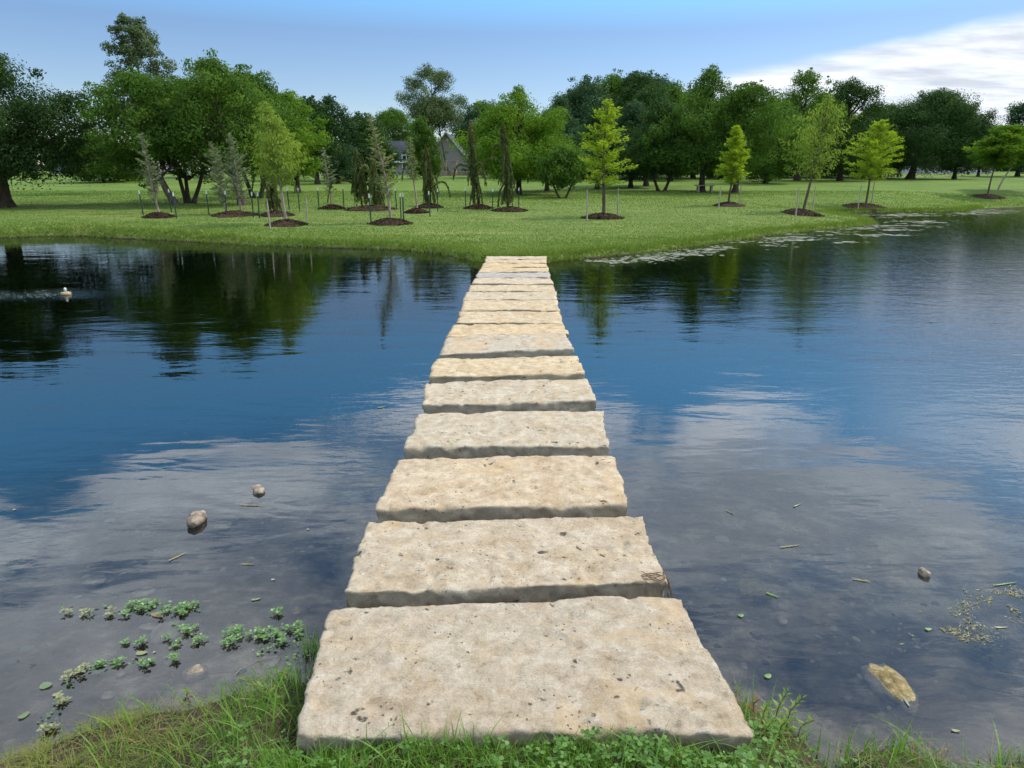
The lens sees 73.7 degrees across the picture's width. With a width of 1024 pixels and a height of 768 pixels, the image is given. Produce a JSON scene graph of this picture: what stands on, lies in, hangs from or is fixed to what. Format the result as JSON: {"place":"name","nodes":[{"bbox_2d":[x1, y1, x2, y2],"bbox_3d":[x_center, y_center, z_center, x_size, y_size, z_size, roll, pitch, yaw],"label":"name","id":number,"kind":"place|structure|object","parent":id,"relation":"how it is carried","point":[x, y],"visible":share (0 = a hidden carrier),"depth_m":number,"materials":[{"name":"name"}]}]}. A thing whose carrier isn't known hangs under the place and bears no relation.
{"place":"outdoors","nodes":[
{"label":"outdoors","id":0,"kind":"place"},
{"bbox_2d":[0,171,1023,767],"bbox_3d":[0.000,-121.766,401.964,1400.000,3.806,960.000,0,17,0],"label":"ground","id":1,"kind":"structure","parent":0,"point":[292,383],"depth_m":8.17,"materials":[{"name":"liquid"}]},
{"bbox_2d":[0,52,142,207],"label":"broadleaf tree","id":2,"kind":"object","parent":1,"relation":"on","point":[18,132],"visible":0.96,"depth_m":29.58,"materials":[{"name":"green plant"}]},
{"bbox_2d":[51,134,144,182],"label":"broadleaf tree","id":3,"kind":"object","parent":1,"relation":"on","point":[104,175],"visible":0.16,"depth_m":59.25,"materials":[{"name":"green plant"}]},
{"bbox_2d":[0,687,236,767],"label":"matted turf","id":4,"kind":"structure","parent":1,"relation":"on","point":[44,759],"depth_m":2.23,"materials":[{"name":"green plant"}]},
{"bbox_2d":[118,599,145,624],"bbox_3d":[-1.679,1.023,3.040,0.104,0.085,0.112,0,17,0],"label":"water plant","id":5,"kind":"object","parent":1,"relation":"on","point":[137,608],"visible":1,"depth_m":3.04,"materials":[{"name":"green plant"}]},
{"bbox_2d":[70,66,209,204],"bbox_3d":[-16.877,-11.137,31.210,5.520,6.184,5.365,-9,19,-27],"label":"broadleaf tree","id":6,"kind":"object","parent":1,"relation":"on","point":[112,110],"visible":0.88,"depth_m":30.06,"materials":[{"name":"green plant"}]},
{"bbox_2d":[97,12,182,191],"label":"broadleaf tree","id":7,"kind":"object","parent":1,"relation":"on","point":[137,35],"visible":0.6,"depth_m":40.30,"materials":[{"name":"green plant"}]},
{"bbox_2d":[131,587,155,598],"bbox_3d":[-1.788,1.014,3.313,0.105,0.025,0.072,-7,18,-22],"label":"pond rock","id":8,"kind":"object","parent":1,"relation":"on","point":[143,592],"visible":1,"depth_m":3.30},
{"bbox_2d":[135,134,163,211],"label":"young conifer","id":9,"kind":"object","parent":1,"relation":"on","point":[150,171],"visible":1,"depth_m":26.44,"materials":[{"name":"green plant"}]},
{"bbox_2d":[17,600,281,728],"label":"runner stems","id":10,"kind":"object","parent":1,"relation":"on","point":[126,651],"visible":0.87,"depth_m":2.80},
{"bbox_2d":[104,74,224,202],"bbox_3d":[-16.133,-11.544,32.614,5.369,6.027,4.549,0,17,0],"label":"broadleaf tree","id":11,"kind":"object","parent":1,"relation":"on","point":[185,192],"visible":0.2,"depth_m":32.19,"materials":[{"name":"green plant"}]},
{"bbox_2d":[150,620,185,644],"bbox_3d":[-1.490,1.077,2.961,0.146,0.044,0.156,-5,18,-16],"label":"pond rock","id":12,"kind":"object","parent":1,"relation":"on","point":[159,631],"visible":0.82,"depth_m":2.93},
{"bbox_2d":[156,601,189,621],"bbox_3d":[-1.494,1.026,3.028,0.130,0.085,0.096,-2,17,-7],"label":"water plant","id":13,"kind":"object","parent":1,"relation":"on","point":[181,611],"visible":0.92,"depth_m":3.02,"materials":[{"name":"green plant"}]},
{"bbox_2d":[182,664,207,683],"bbox_3d":[-1.240,1.131,2.674,0.094,0.039,0.080,-7,18,-22],"label":"pond rock","id":14,"kind":"object","parent":1,"relation":"on","point":[194,673],"visible":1,"depth_m":2.65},
{"bbox_2d":[186,510,206,527],"bbox_3d":[-1.753,0.750,3.799,0.079,0.074,0.158,0,17,0],"label":"pond rock","id":15,"kind":"object","parent":1,"relation":"on","point":[195,519],"visible":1,"depth_m":3.76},
{"bbox_2d":[202,141,235,210],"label":"young conifer","id":16,"kind":"object","parent":1,"relation":"on","point":[216,168],"visible":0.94,"depth_m":26.33,"materials":[{"name":"green plant"}]},
{"bbox_2d":[209,521,232,530],"bbox_3d":[-1.673,0.814,3.931,0.126,0.035,0.091,2,17,7],"label":"pond rock","id":17,"kind":"object","parent":1,"relation":"on","point":[223,526],"visible":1,"depth_m":3.90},
{"bbox_2d":[149,48,302,204],"bbox_3d":[-13.254,-11.565,31.412,5.977,6.798,6.145,-11,20,-31],"label":"broadleaf tree","id":18,"kind":"object","parent":1,"relation":"on","point":[236,96],"visible":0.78,"depth_m":30.03,"materials":[{"name":"green plant"}]},
{"bbox_2d":[210,210,257,217],"bbox_3d":[-10.377,-6.394,25.611,1.832,0.276,1.818,0,17,0],"label":"mulch mound","id":19,"kind":"object","parent":1,"relation":"on","point":[231,213],"visible":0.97,"depth_m":25.27,"materials":[{"name":"brown soil"}]},
{"bbox_2d":[220,132,250,210],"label":"young conifer","id":20,"kind":"object","parent":1,"relation":"on","point":[237,177],"visible":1,"depth_m":25.91,"materials":[{"name":"green plant"}]},
{"bbox_2d":[218,64,302,197],"bbox_3d":[-14.050,-13.386,36.683,5.634,6.933,4.498,0,17,0],"label":"broadleaf tree","id":21,"kind":"object","parent":1,"relation":"on","point":[261,82],"visible":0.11,"depth_m":35.80,"materials":[{"name":"green plant"}]},
{"bbox_2d":[251,161,297,210],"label":"weeping conifer","id":22,"kind":"object","parent":1,"relation":"on","point":[274,200],"visible":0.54,"depth_m":26.97,"materials":[{"name":"green plant"}]},
{"bbox_2d":[241,101,312,218],"bbox_3d":[-7.530,-7.140,22.269,2.029,3.914,2.261,-12,21,-35],"label":"young tree","id":23,"kind":"object","parent":1,"relation":"on","point":[274,152],"visible":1,"depth_m":21.85,"materials":[{"name":"green plant"}]},
{"bbox_2d":[264,218,308,226],"bbox_3d":[-7.322,-5.236,22.127,1.449,0.276,1.356,0,17,0],"label":"mulch mound","id":24,"kind":"object","parent":1,"relation":"on","point":[287,222],"visible":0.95,"depth_m":21.86,"materials":[{"name":"brown soil"}]},
{"bbox_2d":[275,88,337,192],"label":"broadleaf tree","id":25,"kind":"object","parent":1,"relation":"on","point":[306,135],"visible":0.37,"depth_m":41.72,"materials":[{"name":"green plant"}]},
{"bbox_2d":[300,623,319,664],"bbox_3d":[-0.794,1.043,2.736,0.111,0.163,0.130,-5,18,-16],"label":"grass tuft","id":26,"kind":"object","parent":1,"relation":"on","point":[314,650],"visible":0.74,"depth_m":2.75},
{"bbox_2d":[298,95,341,183],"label":"broadleaf tree","id":27,"kind":"object","parent":1,"relation":"on","point":[318,108],"visible":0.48,"depth_m":55.51,"materials":[{"name":"green plant"}]},
{"bbox_2d":[319,147,337,203],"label":"young conifer","id":28,"kind":"object","parent":1,"relation":"on","point":[328,183],"visible":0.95,"depth_m":29.71,"materials":[{"name":"green plant"}]},
{"bbox_2d":[309,93,363,182],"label":"broadleaf tree","id":29,"kind":"object","parent":1,"relation":"on","point":[345,157],"visible":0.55,"depth_m":57.12,"materials":[{"name":"green plant"}]},
{"bbox_2d":[327,147,385,205],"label":"weeping conifer","id":30,"kind":"object","parent":1,"relation":"on","point":[360,188],"visible":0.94,"depth_m":29.72,"materials":[{"name":"green plant"}]},
{"bbox_2d":[332,111,406,180],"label":"broadleaf tree","id":31,"kind":"object","parent":1,"relation":"on","point":[358,140],"visible":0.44,"depth_m":63.23,"materials":[{"name":"green plant"}]},
{"bbox_2d":[342,205,397,211],"bbox_3d":[-5.959,-7.410,28.703,2.362,0.281,2.243,0,17,0],"label":"mulch mound","id":32,"kind":"object","parent":1,"relation":"on","point":[373,208],"visible":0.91,"depth_m":28.21,"materials":[{"name":"brown soil"}]},
{"bbox_2d":[357,156,385,205],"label":"weeping conifer","id":33,"kind":"object","parent":1,"relation":"on","point":[375,194],"visible":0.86,"depth_m":29.33,"materials":[{"name":"green plant"}]},
{"bbox_2d":[365,114,399,217],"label":"young conifer","id":34,"kind":"object","parent":1,"relation":"on","point":[381,163],"visible":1,"depth_m":22.54,"materials":[{"name":"green plant"}]},
{"bbox_2d":[352,141,419,174],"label":"house","id":35,"kind":"structure","parent":1,"relation":"on","point":[400,145],"depth_m":90.21,"materials":[{"name":"beige"}]},
{"bbox_2d":[367,217,413,225],"bbox_3d":[-4.044,-5.392,22.605,1.578,0.272,1.511,0,17,0],"label":"mulch mound","id":36,"kind":"object","parent":1,"relation":"on","point":[391,221],"visible":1,"depth_m":22.31,"materials":[{"name":"brown soil"}]},
{"bbox_2d":[370,107,422,154],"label":"broadleaf tree","id":37,"kind":"object","parent":1,"relation":"on","point":[396,119],"visible":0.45,"depth_m":103.52,"materials":[{"name":"green plant"}]},
{"bbox_2d":[405,137,419,207],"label":"young conifer","id":38,"kind":"object","parent":1,"relation":"on","point":[410,144],"visible":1,"depth_m":27.67,"materials":[{"name":"green plant"}]},
{"bbox_2d":[402,116,448,177],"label":"broadleaf tree","id":39,"kind":"object","parent":1,"relation":"on","point":[425,132],"visible":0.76,"depth_m":70.03,"materials":[{"name":"green plant"}]},
{"bbox_2d":[401,146,450,203],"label":"weeping conifer","id":40,"kind":"object","parent":1,"relation":"on","point":[429,183],"visible":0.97,"depth_m":30.61,"materials":[{"name":"green plant"}]},
{"bbox_2d":[391,62,476,142],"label":"broadleaf tree","id":41,"kind":"object","parent":1,"relation":"on","point":[429,74],"visible":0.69,"depth_m":88.04,"materials":[{"name":"green plant"}]},
{"bbox_2d":[405,95,464,170],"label":"broadleaf tree","id":42,"kind":"object","parent":1,"relation":"on","point":[447,115],"visible":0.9,"depth_m":86.78,"materials":[{"name":"green plant"}]},
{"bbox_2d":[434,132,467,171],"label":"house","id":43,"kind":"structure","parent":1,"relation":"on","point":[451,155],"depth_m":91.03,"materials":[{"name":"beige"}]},
{"bbox_2d":[453,122,486,204],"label":"weeping conifer","id":44,"kind":"object","parent":1,"relation":"on","point":[473,167],"visible":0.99,"depth_m":29.65,"materials":[{"name":"green plant"}]},
{"bbox_2d":[449,99,498,148],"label":"broadleaf tree","id":45,"kind":"object","parent":1,"relation":"on","point":[471,115],"visible":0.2,"depth_m":107.80,"materials":[{"name":"green plant"}]},
{"bbox_2d":[481,121,515,207],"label":"weeping conifer","id":46,"kind":"object","parent":1,"relation":"on","point":[507,197],"visible":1,"depth_m":28.39,"materials":[{"name":"green plant"}]},
{"bbox_2d":[375,455,626,523],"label":"stone slab","id":47,"kind":"structure","parent":1,"relation":"on","point":[440,490],"depth_m":3.69,"materials":[{"name":"stone"}]},
{"bbox_2d":[344,516,667,607],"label":"stone slab","id":48,"kind":"structure","parent":1,"relation":"on","point":[412,564],"depth_m":3.00,"materials":[{"name":"stone"}]},
{"bbox_2d":[641,571,672,597],"bbox_3d":[0.615,0.857,2.877,0.146,0.121,0.088,0,17,0],"label":"dried weed","id":49,"kind":"object","parent":48,"relation":"on","point":[666,585],"visible":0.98,"depth_m":2.87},
{"bbox_2d":[439,333,573,358],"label":"stone slab","id":50,"kind":"structure","parent":1,"relation":"on","point":[513,346],"depth_m":6.74,"materials":[{"name":"stone"}]},
{"bbox_2d":[404,410,609,458],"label":"stone slab","id":51,"kind":"structure","parent":1,"relation":"on","point":[497,433],"depth_m":4.45,"materials":[{"name":"stone"}]},
{"bbox_2d":[429,356,584,383],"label":"stone slab","id":52,"kind":"structure","parent":1,"relation":"on","point":[444,370],"depth_m":5.95,"materials":[{"name":"stone"}]},
{"bbox_2d":[446,324,568,337],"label":"stone slab","id":53,"kind":"structure","parent":1,"relation":"on","point":[460,330],"depth_m":7.49,"materials":[{"name":"stone"}]},
{"bbox_2d":[422,379,596,413],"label":"stone slab","id":54,"kind":"structure","parent":1,"relation":"on","point":[481,397],"depth_m":5.23,"materials":[{"name":"stone"}]},
{"bbox_2d":[456,311,562,325],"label":"stone slab","id":55,"kind":"structure","parent":1,"relation":"on","point":[471,318],"depth_m":8.13,"materials":[{"name":"stone"}]},
{"bbox_2d":[463,291,556,300],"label":"stone slab","id":56,"kind":"structure","parent":1,"relation":"on","point":[542,295],"depth_m":9.55,"materials":[{"name":"stone"}]},
{"bbox_2d":[446,84,574,194],"bbox_3d":[0.151,-14.450,40.853,7.413,6.286,8.174,-16,23,-41],"label":"broadleaf tree","id":57,"kind":"object","parent":1,"relation":"on","point":[534,132],"visible":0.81,"depth_m":39.13,"materials":[{"name":"green plant"}]},
{"bbox_2d":[461,300,560,313],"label":"stone slab","id":58,"kind":"structure","parent":1,"relation":"on","point":[511,305],"depth_m":8.82,"materials":[{"name":"stone"}]},
{"bbox_2d":[468,285,554,292],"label":"stone slab","id":59,"kind":"structure","parent":1,"relation":"on","point":[506,288],"depth_m":10.21,"materials":[{"name":"stone"}]},
{"bbox_2d":[0,459,1023,675],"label":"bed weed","id":60,"kind":"object","parent":1,"relation":"on","point":[357,546],"visible":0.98,"depth_m":3.88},
{"bbox_2d":[0,653,1023,767],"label":"bank grass","id":61,"kind":"structure","parent":1,"relation":"on","point":[293,763],"depth_m":2.06,"materials":[{"name":"plant"}]},
{"bbox_2d":[472,278,553,284],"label":"stone slab","id":62,"kind":"structure","parent":1,"relation":"on","point":[511,281],"depth_m":10.80,"materials":[{"name":"stone"}]},
{"bbox_2d":[476,272,549,278],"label":"stone slab","id":63,"kind":"structure","parent":1,"relation":"on","point":[545,275],"depth_m":11.51,"materials":[{"name":"stone"}]},
{"bbox_2d":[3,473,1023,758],"bbox_3d":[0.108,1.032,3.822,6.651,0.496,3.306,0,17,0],"label":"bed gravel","id":64,"kind":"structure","parent":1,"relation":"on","point":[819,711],"depth_m":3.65,"materials":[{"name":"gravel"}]},
{"bbox_2d":[296,596,752,758],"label":"stone slab","id":65,"kind":"structure","parent":1,"relation":"on","point":[572,666],"depth_m":2.31,"materials":[{"name":"stone"}]},
{"bbox_2d":[202,720,857,767],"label":"clover patch","id":66,"kind":"object","parent":1,"relation":"on","point":[746,760],"visible":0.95,"depth_m":2.00,"materials":[{"name":"green plant"}]},
{"bbox_2d":[523,107,594,190],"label":"broadleaf tree","id":67,"kind":"object","parent":1,"relation":"on","point":[546,188],"visible":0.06,"depth_m":43.96,"materials":[{"name":"green plant"}]},
{"bbox_2d":[534,144,595,197],"bbox_3d":[2.844,-11.498,37.220,3.340,2.969,2.925,-7,18,-22],"label":"bush","id":68,"kind":"object","parent":1,"relation":"on","point":[564,173],"visible":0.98,"depth_m":36.70,"materials":[{"name":"green plant"}]},
{"bbox_2d":[545,94,590,176],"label":"broadleaf tree","id":69,"kind":"object","parent":1,"relation":"on","point":[568,127],"visible":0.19,"depth_m":63.15,"materials":[{"name":"green plant"}]},
{"bbox_2d":[550,74,618,178],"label":"broadleaf tree","id":70,"kind":"object","parent":1,"relation":"on","point":[580,96],"visible":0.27,"depth_m":67.42,"materials":[{"name":"green plant"}]},
{"bbox_2d":[580,212,624,219],"bbox_3d":[3.267,-6.080,24.691,1.668,0.281,1.540,0,17,0],"label":"mulch mound","id":71,"kind":"object","parent":1,"relation":"on","point":[604,216],"visible":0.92,"depth_m":24.40,"materials":[{"name":"brown soil"}]},
{"bbox_2d":[574,98,631,189],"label":"broadleaf tree","id":72,"kind":"object","parent":1,"relation":"on","point":[591,120],"visible":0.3,"depth_m":46.40,"materials":[{"name":"green plant"}]},
{"bbox_2d":[577,68,630,177],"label":"broadleaf tree","id":73,"kind":"object","parent":1,"relation":"on","point":[613,87],"visible":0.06,"depth_m":69.93,"materials":[{"name":"green plant"}]},
{"bbox_2d":[577,98,638,212],"bbox_3d":[3.266,-8.151,24.863,2.292,4.201,2.074,11,20,31],"label":"young tree","id":74,"kind":"object","parent":1,"relation":"on","point":[604,145],"visible":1,"depth_m":24.68,"materials":[{"name":"green plant"}]},
{"bbox_2d":[587,98,663,187],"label":"broadleaf tree","id":75,"kind":"object","parent":1,"relation":"on","point":[634,108],"visible":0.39,"depth_m":48.76,"materials":[{"name":"green plant"}]},
{"bbox_2d":[587,69,676,177],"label":"broadleaf tree","id":76,"kind":"object","parent":1,"relation":"on","point":[635,81],"visible":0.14,"depth_m":67.43,"materials":[{"name":"green plant"}]},
{"bbox_2d":[613,82,686,185],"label":"broadleaf tree","id":77,"kind":"object","parent":1,"relation":"on","point":[648,95],"visible":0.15,"depth_m":50.70,"materials":[{"name":"green plant"}]},
{"bbox_2d":[621,96,702,190],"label":"broadleaf tree","id":78,"kind":"object","parent":1,"relation":"on","point":[651,116],"visible":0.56,"depth_m":43.23,"materials":[{"name":"green plant"}]},
{"bbox_2d":[654,78,701,180],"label":"broadleaf tree","id":79,"kind":"object","parent":1,"relation":"on","point":[675,92],"visible":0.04,"depth_m":62.82,"materials":[{"name":"green plant"}]},
{"bbox_2d":[631,63,779,191],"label":"broadleaf tree","id":80,"kind":"object","parent":1,"relation":"on","point":[688,151],"visible":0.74,"depth_m":41.76,"materials":[{"name":"green plant"}]},
{"bbox_2d":[713,125,752,201],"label":"young tree","id":81,"kind":"object","parent":1,"relation":"on","point":[734,153],"visible":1,"depth_m":31.05,"materials":[{"name":"green plant"}]},
{"bbox_2d":[699,79,802,192],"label":"broadleaf tree","id":82,"kind":"object","parent":1,"relation":"on","point":[752,93],"visible":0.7,"depth_m":40.88,"materials":[{"name":"green plant"}]},
{"bbox_2d":[736,578,772,602],"bbox_3d":[1.150,0.978,3.246,0.153,0.069,0.170,0,17,0],"label":"pond rock","id":83,"kind":"object","parent":1,"relation":"on","point":[753,590],"visible":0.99,"depth_m":3.20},
{"bbox_2d":[770,687,790,729],"bbox_3d":[0.891,1.083,2.272,0.060,0.213,0.069,-12,21,-34],"label":"weed plant","id":84,"kind":"object","parent":1,"relation":"on","point":[777,708],"visible":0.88,"depth_m":2.27,"materials":[{"name":"green plant"}]},
{"bbox_2d":[742,94,823,183],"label":"broadleaf tree","id":85,"kind":"object","parent":1,"relation":"on","point":[768,170],"visible":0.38,"depth_m":56.14,"materials":[{"name":"green plant"}]},
{"bbox_2d":[780,208,824,216],"bbox_3d":[11.533,-6.818,27.090,1.726,0.371,1.627,0,17,0],"label":"mulch mound","id":86,"kind":"object","parent":1,"relation":"on","point":[803,212],"visible":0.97,"depth_m":26.77,"materials":[{"name":"brown soil"}]},
{"bbox_2d":[763,67,858,180],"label":"broadleaf tree","id":87,"kind":"object","parent":1,"relation":"on","point":[808,78],"visible":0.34,"depth_m":62.68,"materials":[{"name":"green plant"}]},
{"bbox_2d":[775,93,863,208],"bbox_3d":[12.132,-9.055,27.053,2.920,4.595,3.305,0,17,0],"label":"young tree","id":88,"kind":"object","parent":1,"relation":"on","point":[819,147],"visible":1,"depth_m":26.73,"materials":[{"name":"green plant"}]},
{"bbox_2d":[794,92,857,177],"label":"broadleaf tree","id":89,"kind":"object","parent":1,"relation":"on","point":[846,106],"visible":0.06,"depth_m":73.58,"materials":[{"name":"green plant"}]},
{"bbox_2d":[805,76,900,180],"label":"broadleaf tree","id":90,"kind":"object","parent":1,"relation":"on","point":[855,89],"visible":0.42,"depth_m":62.80,"materials":[{"name":"green plant"}]},
{"bbox_2d":[843,119,903,202],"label":"young tree","id":91,"kind":"object","parent":1,"relation":"on","point":[872,151],"visible":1,"depth_m":35.34,"materials":[{"name":"green plant"}]},
{"bbox_2d":[847,104,920,177],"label":"broadleaf tree","id":92,"kind":"object","parent":1,"relation":"on","point":[899,169],"visible":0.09,"depth_m":71.84,"materials":[{"name":"green plant"}]},
{"bbox_2d":[859,663,919,715],"bbox_3d":[1.451,1.163,2.612,0.145,0.098,0.266,-3,17,-8],"label":"pond rock","id":93,"kind":"object","parent":1,"relation":"on","point":[885,682],"visible":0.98,"depth_m":2.58,"materials":[{"name":"stone"}]},
{"bbox_2d":[856,87,1001,178],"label":"broadleaf tree","id":94,"kind":"object","parent":1,"relation":"on","point":[931,115],"visible":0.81,"depth_m":67.56,"materials":[{"name":"green plant"}]},
{"bbox_2d":[930,103,999,178],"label":"broadleaf tree","id":95,"kind":"object","parent":1,"relation":"on","point":[955,170],"visible":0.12,"depth_m":69.48,"materials":[{"name":"green plant"}]},
{"bbox_2d":[961,123,1023,194],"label":"young tree","id":96,"kind":"object","parent":1,"relation":"on","point":[998,151],"visible":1,"depth_m":42.51,"materials":[{"name":"green plant"}]},
{"bbox_2d":[996,101,1023,176],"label":"broadleaf tree","id":97,"kind":"object","parent":1,"relation":"on","point":[1016,115],"visible":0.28,"depth_m":78.87,"materials":[{"name":"green plant"}]},
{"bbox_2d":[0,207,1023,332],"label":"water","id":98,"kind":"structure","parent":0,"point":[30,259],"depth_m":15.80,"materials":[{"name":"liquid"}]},
{"bbox_2d":[36,600,316,740],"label":"creeping leaves","id":99,"kind":"object","parent":98,"relation":"on","point":[258,653],"visible":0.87,"depth_m":2.82,"materials":[{"name":"plant"}]},
{"bbox_2d":[478,267,548,272],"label":"stone slab","id":100,"kind":"structure","parent":98,"relation":"on","point":[508,270],"depth_m":12.08,"materials":[{"name":"stone"}]},
{"bbox_2d":[482,263,547,267],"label":"stone slab","id":101,"kind":"structure","parent":98,"relation":"on","point":[518,265],"depth_m":12.76,"materials":[{"name":"stone"}]},
{"bbox_2d":[485,259,546,263],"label":"stone slab","id":102,"kind":"structure","parent":98,"relation":"on","point":[540,261],"depth_m":13.35,"materials":[{"name":"stone"}]},
{"bbox_2d":[486,256,546,262],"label":"stone slab","id":103,"kind":"structure","parent":98,"relation":"on","point":[515,257],"depth_m":14.03,"materials":[{"name":"stone"}]},
{"bbox_2d":[580,209,1012,263],"bbox_3d":[14.096,-6.483,27.462,36.180,0.004,6.948,-16,23,-42],"label":"floating algae","id":104,"kind":"object","parent":98,"relation":"on","point":[689,254],"visible":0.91,"depth_m":20.07,"materials":[{"name":"plant"}]},
{"bbox_2d":[884,584,1023,652],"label":"weed mat","id":105,"kind":"object","parent":98,"relation":"on","point":[1019,597],"visible":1,"depth_m":2.99,"materials":[{"name":"plant"}]},
{"bbox_2d":[0,190,1023,262],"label":"lawn grass","id":106,"kind":"structure","parent":0,"point":[555,251],"depth_m":22.84,"materials":[{"name":"plant"}]},
{"bbox_2d":[0,0,1023,162],"label":"sky","id":107,"kind":"structure","parent":0,"point":[356,52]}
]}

